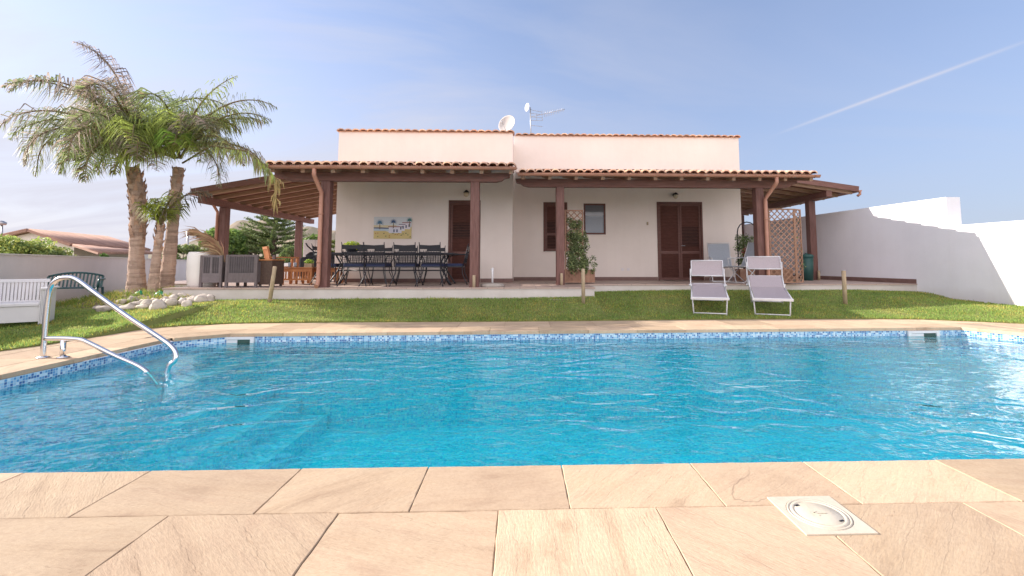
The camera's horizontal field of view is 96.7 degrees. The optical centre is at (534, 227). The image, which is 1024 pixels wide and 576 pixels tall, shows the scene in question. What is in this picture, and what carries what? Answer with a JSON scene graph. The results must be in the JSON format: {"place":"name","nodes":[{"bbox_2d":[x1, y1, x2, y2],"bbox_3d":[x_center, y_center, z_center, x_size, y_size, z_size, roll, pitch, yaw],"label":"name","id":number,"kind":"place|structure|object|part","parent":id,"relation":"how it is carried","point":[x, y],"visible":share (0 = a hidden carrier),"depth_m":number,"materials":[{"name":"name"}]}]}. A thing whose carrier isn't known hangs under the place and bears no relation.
{"place":"outdoors","nodes":[
{"label":"outdoors","id":0,"kind":"place"},
{"bbox_2d":[148,220,335,258],"bbox_3d":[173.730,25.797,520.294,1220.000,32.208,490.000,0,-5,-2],"label":"hills","id":1,"kind":"structure","parent":0,"point":[311,230],"depth_m":316.19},
{"bbox_2d":[0,319,1023,575],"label":"pool paving","id":2,"kind":"structure","parent":0,"point":[954,517],"depth_m":1.82,"materials":[{"name":"stone"}]},
{"bbox_2d":[36,275,178,401],"bbox_3d":[-4.486,1.157,4.808,1.541,1.292,0.125,0,-5,2],"label":"handrail","id":3,"kind":"object","parent":2,"relation":"on","point":[45,338],"visible":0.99,"depth_m":4.81,"materials":[{"name":"silver metal"}]},
{"bbox_2d":[767,496,877,536],"bbox_3d":[1.131,1.150,1.808,0.270,0.030,0.270,0,-5,-2],"label":"access cover","id":4,"kind":"object","parent":2,"relation":"in","point":[816,515],"visible":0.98,"depth_m":1.79,"materials":[{"name":"plastic"}]},
{"bbox_2d":[0,330,1023,472],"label":"pool basin","id":5,"kind":"object","parent":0,"point":[414,422],"visible":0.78,"depth_m":6.50,"materials":[{"name":"liquid"}]},
{"bbox_2d":[224,337,254,354],"bbox_3d":[-4.218,1.685,6.452,0.460,0.252,0.027,0,-5,-3],"label":"pool skimmer","id":6,"kind":"object","parent":5,"relation":"attached to","point":[240,340],"visible":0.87,"depth_m":6.45,"materials":[{"name":"white plastic"}]},
{"bbox_2d":[907,330,940,347],"bbox_3d":[6.042,1.732,7.051,0.511,0.252,0.027,0,-5,-3],"label":"pool skimmer","id":7,"kind":"object","parent":5,"relation":"attached to","point":[922,334],"visible":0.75,"depth_m":7.05,"materials":[{"name":"white plastic"}]},
{"bbox_2d":[0,289,1023,350],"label":"lawn","id":8,"kind":"structure","parent":0,"point":[166,319],"depth_m":8.43,"materials":[{"name":"green plant"}]},
{"bbox_2d":[0,279,59,323],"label":"white bench","id":9,"kind":"object","parent":8,"relation":"on","point":[21,309],"visible":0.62,"depth_m":7.06,"materials":[{"name":"plastic"}]},
{"bbox_2d":[36,272,105,299],"bbox_3d":[-9.077,1.196,8.922,0.917,0.636,0.471,3,-5,-30],"label":"green bench","id":10,"kind":"object","parent":8,"relation":"on","point":[99,284],"visible":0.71,"depth_m":9.06,"materials":[{"name":"plastic"}]},
{"bbox_2d":[95,306,111,311],"bbox_3d":[-7.581,1.449,8.019,0.247,0.136,0.200,-1,-5,7],"label":"rock","id":11,"kind":"object","parent":8,"relation":"on","point":[102,308],"visible":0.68,"depth_m":7.95,"materials":[{"name":"white stone"}]},
{"bbox_2d":[55,286,193,307],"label":"bed plants","id":12,"kind":"object","parent":8,"relation":"on","point":[93,298],"visible":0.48,"depth_m":8.97,"materials":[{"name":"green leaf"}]},
{"bbox_2d":[0,41,241,293],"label":"palm tree","id":13,"kind":"object","parent":12,"relation":"on","point":[86,148],"visible":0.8,"depth_m":9.03,"materials":[{"name":"green plant"}]},
{"bbox_2d":[116,299,126,303],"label":"rock","id":14,"kind":"object","parent":12,"relation":"on","point":[122,301],"visible":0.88,"depth_m":8.66,"materials":[{"name":"grey stone"}]},
{"bbox_2d":[129,296,138,302],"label":"rock","id":15,"kind":"object","parent":12,"relation":"on","point":[132,297],"visible":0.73,"depth_m":8.73,"materials":[{"name":"beige stone"}]},
{"bbox_2d":[132,187,211,292],"bbox_3d":[-7.664,0.315,9.662,1.402,2.346,1.044,0,-5,-2],"label":"palm tree","id":16,"kind":"object","parent":12,"relation":"on","point":[160,214],"visible":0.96,"depth_m":9.54,"materials":[{"name":"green plant"}]},
{"bbox_2d":[169,294,180,299],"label":"rock","id":17,"kind":"object","parent":12,"relation":"on","point":[176,296],"visible":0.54,"depth_m":8.94,"materials":[{"name":"white stone"}]},
{"bbox_2d":[77,75,283,291],"bbox_3d":[-7.206,-1.025,10.284,4.554,5.112,3.591,0,-5,-2],"label":"palm tree","id":18,"kind":"object","parent":12,"relation":"on","point":[168,261],"visible":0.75,"depth_m":9.56,"materials":[{"name":"green plant"}]},
{"bbox_2d":[119,304,135,310],"bbox_3d":[-7.242,1.433,8.062,0.266,0.132,0.172,2,-5,-19],"label":"rock","id":19,"kind":"object","parent":8,"relation":"on","point":[126,307],"visible":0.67,"depth_m":8.04,"materials":[{"name":"white stone"}]},
{"bbox_2d":[136,304,148,309],"bbox_3d":[-7.015,1.430,8.135,0.174,0.113,0.137,0,-5,0],"label":"rock","id":20,"kind":"object","parent":8,"relation":"on","point":[141,306],"visible":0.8,"depth_m":8.09,"materials":[{"name":"white stone"}]},
{"bbox_2d":[140,299,151,307],"bbox_3d":[-7.029,1.410,8.266,0.203,0.210,0.208,-1,-5,17],"label":"rock","id":21,"kind":"object","parent":8,"relation":"on","point":[147,302],"visible":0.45,"depth_m":8.22,"materials":[{"name":"white stone"}]},
{"bbox_2d":[149,299,166,309],"bbox_3d":[-6.648,1.385,8.068,0.264,0.236,0.212,0,-5,-5],"label":"rock","id":22,"kind":"object","parent":8,"relation":"on","point":[158,303],"visible":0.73,"depth_m":8.00,"materials":[{"name":"white stone"}]},
{"bbox_2d":[165,298,177,305],"bbox_3d":[-6.692,1.403,8.391,0.185,0.179,0.210,0,-5,5],"label":"rock","id":23,"kind":"object","parent":8,"relation":"on","point":[172,301],"visible":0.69,"depth_m":8.33,"materials":[{"name":"white stone"}]},
{"bbox_2d":[177,297,186,304],"bbox_3d":[-6.595,1.398,8.509,0.176,0.173,0.155,0,-5,-2],"label":"rock","id":24,"kind":"object","parent":8,"relation":"on","point":[180,300],"visible":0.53,"depth_m":8.47,"materials":[{"name":"white stone"}]},
{"bbox_2d":[181,300,191,306],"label":"rock","id":25,"kind":"object","parent":8,"relation":"on","point":[184,303],"visible":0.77,"depth_m":8.15,"materials":[{"name":"white stone"}]},
{"bbox_2d":[187,296,195,302],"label":"rock","id":26,"kind":"object","parent":8,"relation":"on","point":[191,298],"visible":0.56,"depth_m":8.71,"materials":[{"name":"white stone"}]},
{"bbox_2d":[194,294,207,301],"bbox_3d":[-6.431,1.394,8.819,0.284,0.203,0.262,4,-6,-39],"label":"rock","id":27,"kind":"object","parent":8,"relation":"on","point":[200,298],"visible":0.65,"depth_m":8.72,"materials":[{"name":"white stone"}]},
{"bbox_2d":[207,294,214,301],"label":"rock","id":28,"kind":"object","parent":8,"relation":"on","point":[211,297],"visible":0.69,"depth_m":8.81,"materials":[{"name":"white stone"}]},
{"bbox_2d":[268,266,276,302],"bbox_3d":[-5.088,1.129,8.823,0.072,0.746,0.072,6,-5,-1],"label":"wooden stake","id":29,"kind":"object","parent":8,"relation":"on","point":[272,282],"visible":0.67,"depth_m":8.80,"materials":[{"name":"brown wood"}]},
{"bbox_2d":[581,269,584,303],"bbox_3d":[0.953,1.162,8.861,0.072,0.711,0.072,0,-5,-2],"label":"wooden stake","id":30,"kind":"object","parent":8,"relation":"on","point":[583,284],"visible":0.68,"depth_m":8.84,"materials":[{"name":"brown wood"}]},
{"bbox_2d":[689,260,729,314],"bbox_3d":[3.478,1.174,9.093,0.738,0.815,1.542,-2,4,19],"label":"sun lounger","id":31,"kind":"object","parent":8,"relation":"on","point":[710,291],"visible":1,"depth_m":9.40,"materials":[{"name":"white fabric"}]},
{"bbox_2d":[746,256,793,315],"bbox_3d":[4.640,1.134,9.040,0.738,0.895,1.702,-2,4,22],"label":"sun lounger","id":32,"kind":"object","parent":8,"relation":"on","point":[767,288],"visible":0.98,"depth_m":9.36,"materials":[{"name":"white fabric"}]},
{"bbox_2d":[841,271,847,303],"bbox_3d":[6.396,1.257,9.376,0.080,0.726,0.080,0,-5,-2],"label":"wooden stake","id":33,"kind":"object","parent":8,"relation":"on","point":[844,286],"visible":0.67,"depth_m":9.35,"materials":[{"name":"brown wood"}]},
{"bbox_2d":[0,335,1023,470],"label":"water","id":34,"kind":"structure","parent":0,"point":[748,386],"depth_m":4.93,"materials":[{"name":"blue liquid"}]},
{"bbox_2d":[0,0,1023,360],"label":"sky","id":35,"kind":"structure","parent":0,"point":[898,101],"materials":[{"name":"blue"}]},
{"bbox_2d":[146,275,916,299],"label":"terrace","id":36,"kind":"structure","parent":0,"point":[408,290],"depth_m":9.36,"materials":[{"name":"tile"}]},
{"bbox_2d":[186,248,216,286],"bbox_3d":[-7.062,0.860,9.695,0.580,0.846,0.580,0,-5,-2],"label":"planter","id":37,"kind":"object","parent":36,"relation":"on","point":[192,268],"visible":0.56,"depth_m":9.43,"materials":[{"name":"plastic"}]},
{"bbox_2d":[179,226,225,261],"bbox_3d":[-7.001,0.423,9.604,1.075,0.915,0.502,0,-5,-2],"label":"dry palm leaf","id":38,"kind":"object","parent":37,"relation":"in","point":[214,246],"visible":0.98,"depth_m":9.54,"materials":[{"name":"beige plant"}]},
{"bbox_2d":[199,255,238,286],"bbox_3d":[-6.683,0.933,9.681,0.452,0.658,0.620,0,-5,-2],"label":"lounge seat","id":39,"kind":"object","parent":36,"relation":"on","point":[212,268],"visible":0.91,"depth_m":9.39,"materials":[{"name":"grey wood"}]},
{"bbox_2d":[224,255,275,287],"bbox_3d":[-6.039,0.928,9.692,0.645,0.671,0.700,0,-5,-2],"label":"lounge seat","id":40,"kind":"object","parent":36,"relation":"on","point":[245,269],"visible":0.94,"depth_m":9.36,"materials":[{"name":"grey wicker"}]},
{"bbox_2d":[190,175,336,276],"bbox_3d":[-7.104,0.134,14.855,3.793,3.063,6.429,0,-5,-2],"label":"side porch","id":41,"kind":"object","parent":36,"relation":"on","point":[299,202],"visible":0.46,"depth_m":13.06,"materials":[{"name":"brown wood"}]},
{"bbox_2d":[258,259,284,286],"bbox_3d":[-5.645,0.978,9.751,0.319,0.580,0.530,0,-5,-2],"label":"storage box","id":42,"kind":"object","parent":36,"relation":"on","point":[267,265],"visible":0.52,"depth_m":9.52,"materials":[{"name":"brown wicker"}]},
{"bbox_2d":[262,246,298,283],"bbox_3d":[-6.067,0.909,10.849,0.690,0.890,0.580,4,-6,-40],"label":"teak armchair","id":43,"kind":"object","parent":36,"relation":"on","point":[266,252],"visible":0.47,"depth_m":10.79,"materials":[{"name":"orange wood"}]},
{"bbox_2d":[282,267,315,284],"bbox_3d":[-5.511,1.145,10.722,0.720,0.400,0.492,0,-5,-5],"label":"coffee table","id":44,"kind":"object","parent":36,"relation":"on","point":[289,270],"visible":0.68,"depth_m":10.52,"materials":[{"name":"brown wood"}]},
{"bbox_2d":[304,259,313,266],"bbox_3d":[-5.328,0.844,10.753,0.208,0.202,0.180,-2,-5,21],"label":"potted plant","id":45,"kind":"object","parent":44,"relation":"on","point":[308,263],"visible":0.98,"depth_m":10.70,"materials":[{"name":"green plant"}]},
{"bbox_2d":[303,240,316,276],"bbox_3d":[-7.551,1.048,15.426,0.420,1.230,0.420,0,-5,-2],"label":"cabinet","id":46,"kind":"object","parent":36,"relation":"on","point":[306,250],"visible":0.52,"depth_m":15.25,"materials":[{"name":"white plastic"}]},
{"bbox_3d":[-7.544,1.033,15.226,0.390,1.170,0.019,0,-5,-2],"label":"door","id":47,"kind":"part","parent":46,"relation":"part of","materials":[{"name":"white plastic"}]},
{"bbox_2d":[299,243,334,280],"bbox_3d":[-5.712,0.952,12.272,1.100,1.028,0.836,0,-5,-2],"label":"barbecue","id":48,"kind":"object","parent":36,"relation":"on","point":[309,255],"visible":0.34,"depth_m":12.09,"materials":[{"name":"metal"}]},
{"bbox_2d":[301,268,344,283],"bbox_3d":[-5.200,1.191,11.179,0.900,0.380,0.392,0,-5,-5],"label":"teak bench","id":49,"kind":"object","parent":36,"relation":"on","point":[332,270],"visible":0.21,"depth_m":11.03,"materials":[{"name":"brown wood"}]},
{"bbox_2d":[309,243,346,284],"bbox_3d":[-4.718,0.848,10.443,0.638,0.938,0.625,0,-5,-2],"label":"dining chair","id":50,"kind":"object","parent":36,"relation":"on","point":[335,265],"visible":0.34,"depth_m":10.23,"materials":[{"name":"black metal"}]},
{"bbox_2d":[337,249,369,283],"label":"dining chair","id":51,"kind":"object","parent":36,"relation":"on","point":[356,262],"visible":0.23,"depth_m":11.33,"materials":[{"name":"black metal"}]},
{"bbox_2d":[336,242,372,286],"bbox_3d":[-3.864,0.801,9.841,0.625,0.938,0.638,1,-5,-8],"label":"dining chair","id":52,"kind":"object","parent":36,"relation":"on","point":[353,265],"visible":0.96,"depth_m":9.62,"materials":[{"name":"black metal"}]},
{"bbox_2d":[359,242,396,286],"bbox_3d":[-3.378,0.802,9.857,0.625,0.938,0.638,0,-5,2],"label":"dining chair","id":53,"kind":"object","parent":36,"relation":"on","point":[377,265],"visible":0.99,"depth_m":9.63,"materials":[{"name":"black metal"}]},
{"bbox_2d":[361,246,394,283],"bbox_3d":[-3.807,0.902,11.129,0.625,0.938,0.638,0,-5,3],"label":"dining chair","id":54,"kind":"object","parent":36,"relation":"on","point":[388,249],"visible":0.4,"depth_m":11.36,"materials":[{"name":"black metal"}]},
{"bbox_2d":[266,160,516,287],"bbox_3d":[-2.966,-0.216,10.463,5.122,3.088,2.843,0,-5,-2],"label":"porch","id":55,"kind":"object","parent":36,"relation":"on","point":[327,174],"visible":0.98,"depth_m":9.49,"materials":[{"name":"brown wood"}]},
{"bbox_2d":[330,253,457,284],"bbox_3d":[-3.235,0.961,10.480,2.848,0.730,0.840,0,-5,-2],"label":"dining table","id":56,"kind":"object","parent":36,"relation":"on","point":[336,254],"visible":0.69,"depth_m":10.21,"materials":[{"name":"metal"}]},
{"bbox_2d":[343,241,360,251],"bbox_3d":[-4.226,0.452,10.535,0.432,0.291,0.330,0,-5,-2],"label":"potted plant","id":57,"kind":"object","parent":56,"relation":"on","point":[351,243],"visible":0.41,"depth_m":10.46,"materials":[{"name":"green plant"}]},
{"bbox_2d":[389,242,423,286],"bbox_3d":[-2.763,0.804,9.876,0.625,0.938,0.638,0,-5,-4],"label":"dining chair","id":58,"kind":"object","parent":36,"relation":"on","point":[402,264],"visible":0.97,"depth_m":9.65,"materials":[{"name":"black metal"}]},
{"bbox_2d":[393,246,419,282],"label":"dining chair","id":59,"kind":"object","parent":36,"relation":"on","point":[412,260],"visible":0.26,"depth_m":11.39,"materials":[{"name":"black metal"}]},
{"bbox_2d":[415,243,449,286],"bbox_3d":[-2.211,0.805,9.893,0.625,0.938,0.638,0,-5,1],"label":"dining chair","id":60,"kind":"object","parent":36,"relation":"on","point":[430,264],"visible":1,"depth_m":9.67,"materials":[{"name":"black metal"}]},
{"bbox_2d":[418,246,447,283],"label":"dining chair","id":61,"kind":"object","parent":36,"relation":"on","point":[442,249],"visible":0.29,"depth_m":11.40,"materials":[{"name":"black metal"}]},
{"bbox_2d":[440,243,469,284],"bbox_3d":[-1.807,0.852,10.484,0.638,0.938,0.625,0,-5,-2],"label":"dining chair","id":62,"kind":"object","parent":36,"relation":"on","point":[447,265],"visible":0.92,"depth_m":10.27,"materials":[{"name":"black metal"}]},
{"bbox_2d":[472,275,475,286],"bbox_3d":[-1.247,1.133,9.386,0.064,0.293,0.064,0,-5,-2],"label":"wooden stake","id":63,"kind":"object","parent":36,"relation":"on","point":[473,280],"visible":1,"depth_m":9.37,"materials":[{"name":"brown wood"}]},
{"bbox_2d":[480,268,503,286],"bbox_3d":[-0.894,1.065,9.703,0.510,0.400,0.510,0,-5,-2],"label":"parasol base","id":64,"kind":"object","parent":36,"relation":"on","point":[491,284],"visible":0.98,"depth_m":9.54,"materials":[{"name":"metal"}]},
{"bbox_2d":[560,273,562,284],"bbox_3d":[0.620,1.199,10.342,0.064,0.311,0.064,0,-5,-2],"label":"wooden stake","id":65,"kind":"object","parent":36,"relation":"on","point":[561,278],"visible":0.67,"depth_m":10.32,"materials":[{"name":"brown wood"}]},
{"bbox_2d":[565,210,597,282],"bbox_3d":[1.132,0.464,11.140,0.834,1.763,0.518,0,-5,-2],"label":"trellis","id":66,"kind":"object","parent":36,"relation":"on","point":[573,252],"visible":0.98,"depth_m":11.01,"materials":[{"name":"green plant"}]},
{"bbox_2d":[515,169,820,284],"bbox_3d":[2.978,-0.176,11.655,6.917,3.194,3.133,0,-5,-2],"label":"porch","id":67,"kind":"object","parent":36,"relation":"on","point":[757,182],"visible":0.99,"depth_m":10.57,"materials":[{"name":"brown wood"}]},
{"bbox_2d":[707,243,736,281],"bbox_3d":[4.920,0.912,11.972,0.577,1.041,0.781,-1,-5,12],"label":"folding chair","id":68,"kind":"object","parent":36,"relation":"on","point":[718,251],"visible":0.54,"depth_m":12.24,"materials":[{"name":"grey fabric"}]},
{"bbox_2d":[727,242,754,282],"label":"folding chair","id":69,"kind":"object","parent":36,"relation":"on","point":[749,251],"visible":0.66,"depth_m":11.69,"materials":[{"name":"grey fabric"}]},
{"bbox_2d":[733,222,754,280],"bbox_3d":[5.811,0.645,12.357,0.771,1.614,0.338,0,-5,-2],"label":"flower planter","id":70,"kind":"object","parent":36,"relation":"on","point":[741,273],"visible":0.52,"depth_m":12.34,"materials":[{"name":"brown plant"}]},
{"bbox_2d":[768,209,805,282],"bbox_3d":[6.074,0.479,11.027,0.953,1.829,0.372,0,-5,-2],"label":"trellis","id":71,"kind":"object","parent":36,"relation":"on","point":[788,277],"visible":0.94,"depth_m":10.88,"materials":[{"name":"brown wood"}]},
{"bbox_2d":[740,180,861,279],"bbox_3d":[7.523,0.205,15.762,3.136,3.063,6.329,0,-5,-2],"label":"side porch","id":72,"kind":"object","parent":36,"relation":"on","point":[808,194],"visible":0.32,"depth_m":13.53,"materials":[{"name":"brown wood"}]},
{"bbox_2d":[799,253,813,280],"bbox_3d":[7.851,1.137,13.104,0.380,0.790,0.380,0,-5,-2],"label":"rubbish bin","id":73,"kind":"object","parent":36,"relation":"on","point":[808,264],"visible":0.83,"depth_m":12.96,"materials":[{"name":"plastic"}]},
{"bbox_2d":[149,319,1023,575],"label":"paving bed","id":74,"kind":"object","parent":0,"point":[986,325],"visible":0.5,"depth_m":7.24,"materials":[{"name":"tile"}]},
{"bbox_3d":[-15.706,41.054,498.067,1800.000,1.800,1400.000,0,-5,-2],"label":"ground","id":75,"kind":"structure","parent":0,"visible":0},
{"bbox_2d":[0,221,6,232],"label":"street lamp","id":76,"kind":"object","parent":75,"relation":"on","point":[2,223],"visible":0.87,"depth_m":29.00,"materials":[{"name":"grey metal"}]},
{"bbox_2d":[0,233,72,255],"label":"shrub","id":77,"kind":"object","parent":75,"relation":"on","point":[13,245],"visible":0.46,"depth_m":14.11,"materials":[{"name":"green plant"}]},
{"bbox_2d":[45,249,66,255],"bbox_3d":[-15.284,1.516,14.451,0.684,1.646,0.624,-4,-6,40],"label":"shrub","id":78,"kind":"object","parent":75,"relation":"on","point":[53,252],"visible":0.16,"depth_m":14.44,"materials":[{"name":"green plant"}]},
{"bbox_2d":[0,228,151,257],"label":"neighbour house","id":79,"kind":"structure","parent":75,"relation":"on","point":[79,244],"depth_m":28.48,"materials":[{"name":"beige paint"}]},
{"bbox_2d":[0,253,186,301],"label":"boundary wall","id":80,"kind":"structure","parent":75,"relation":"on","point":[113,270],"depth_m":10.39,"materials":[{"name":"paint"}]},
{"bbox_2d":[161,244,200,259],"bbox_3d":[-14.388,1.660,18.501,1.685,2.001,1.590,0,-5,-2],"label":"shrub","id":81,"kind":"object","parent":75,"relation":"on","point":[186,249],"visible":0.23,"depth_m":18.25,"materials":[{"name":"green plant"}]},
{"bbox_2d":[198,227,248,254],"bbox_3d":[-16.132,1.440,23.503,2.274,3.228,2.143,-2,-5,19],"label":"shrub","id":82,"kind":"object","parent":75,"relation":"on","point":[237,239],"visible":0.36,"depth_m":23.48,"materials":[{"name":"green plant"}]},
{"bbox_2d":[241,228,277,258],"bbox_3d":[-16.329,1.687,26.585,2.596,3.220,2.666,0,-5,-2],"label":"pine tree","id":83,"kind":"object","parent":75,"relation":"on","point":[261,245],"visible":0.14,"depth_m":25.75,"materials":[{"name":"green plant"}]},
{"bbox_2d":[236,215,309,262],"bbox_3d":[-14.578,1.178,25.567,4.802,4.271,4.799,0,-5,-2],"label":"norfolk pine","id":84,"kind":"object","parent":75,"relation":"on","point":[277,226],"visible":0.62,"depth_m":25.04,"materials":[{"name":"green plant"}]},
{"bbox_2d":[278,246,293,262],"bbox_3d":[-11.579,1.879,21.539,1.014,2.035,0.925,4,-6,-40],"label":"shrub","id":85,"kind":"object","parent":75,"relation":"on","point":[287,252],"visible":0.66,"depth_m":21.35,"materials":[{"name":"green plant"}]},
{"bbox_2d":[302,233,317,256],"bbox_3d":[-11.027,1.629,22.600,1.378,2.703,1.193,0,-5,-2],"label":"shrub","id":86,"kind":"object","parent":75,"relation":"on","point":[313,236],"visible":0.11,"depth_m":22.41,"materials":[{"name":"green plant"}]},
{"bbox_2d":[334,128,742,282],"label":"house","id":87,"kind":"structure","parent":75,"relation":"on","point":[648,233],"depth_m":13.10,"materials":[{"name":"beige paint"}]},
{"bbox_2d":[373,217,411,238],"bbox_3d":[-3.654,0.015,11.806,1.018,0.568,0.037,0,-5,-2],"label":"tile picture","id":88,"kind":"object","parent":87,"relation":"attached to","point":[392,227],"visible":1,"depth_m":11.80,"materials":[{"name":"tile"}]},
{"bbox_2d":[448,200,480,281],"bbox_3d":[-1.828,0.362,11.882,0.833,2.143,0.129,0,-5,-2],"label":"door","id":89,"kind":"structure","parent":87,"relation":"in","point":[459,210],"depth_m":11.88,"materials":[{"name":"brown wood"}]},
{"bbox_2d":[463,190,468,196],"bbox_3d":[-1.771,-0.879,11.855,0.156,0.190,0.195,0,-5,-2],"label":"wall lamp","id":90,"kind":"object","parent":87,"relation":"attached to","point":[466,193],"visible":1,"depth_m":11.79,"materials":[{"name":"metal"}]},
{"bbox_2d":[498,115,514,130],"bbox_3d":[-0.827,-2.886,13.281,0.421,0.835,0.419,2,-5,-22],"label":"satellite dish","id":91,"kind":"object","parent":87,"relation":"attached to","point":[507,123],"visible":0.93,"depth_m":13.35,"materials":[{"name":"grey metal"}]},
{"bbox_2d":[525,103,564,132],"bbox_3d":[0.332,-3.240,14.206,1.255,1.298,0.239,0,-5,-2],"label":"tv antenna","id":92,"kind":"object","parent":87,"relation":"attached to","point":[527,108],"visible":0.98,"depth_m":14.22,"materials":[{"name":"grey metal"}]},
{"bbox_2d":[543,202,567,250],"bbox_3d":[0.608,-0.012,13.143,0.694,1.427,0.129,0,-5,-2],"label":"window","id":93,"kind":"structure","parent":87,"relation":"in","point":[549,208],"depth_m":13.14,"materials":[{"name":"brown wood"}]},
{"bbox_2d":[584,203,605,234],"bbox_3d":[1.747,-0.237,13.201,0.639,0.903,0.060,0,-5,-2],"label":"window","id":94,"kind":"structure","parent":87,"relation":"in","point":[594,214],"depth_m":13.19,"materials":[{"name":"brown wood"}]},
{"bbox_2d":[657,202,703,279],"bbox_3d":[4.236,0.398,13.225,1.343,2.281,0.129,0,-5,-2],"label":"door","id":95,"kind":"structure","parent":87,"relation":"in","point":[679,224],"depth_m":13.22,"materials":[{"name":"brown wood"}]},
{"bbox_2d":[744,197,1023,305],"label":"boundary wall","id":96,"kind":"structure","parent":75,"relation":"on","point":[935,246],"depth_m":10.87,"materials":[{"name":"white paint"}]}
]}

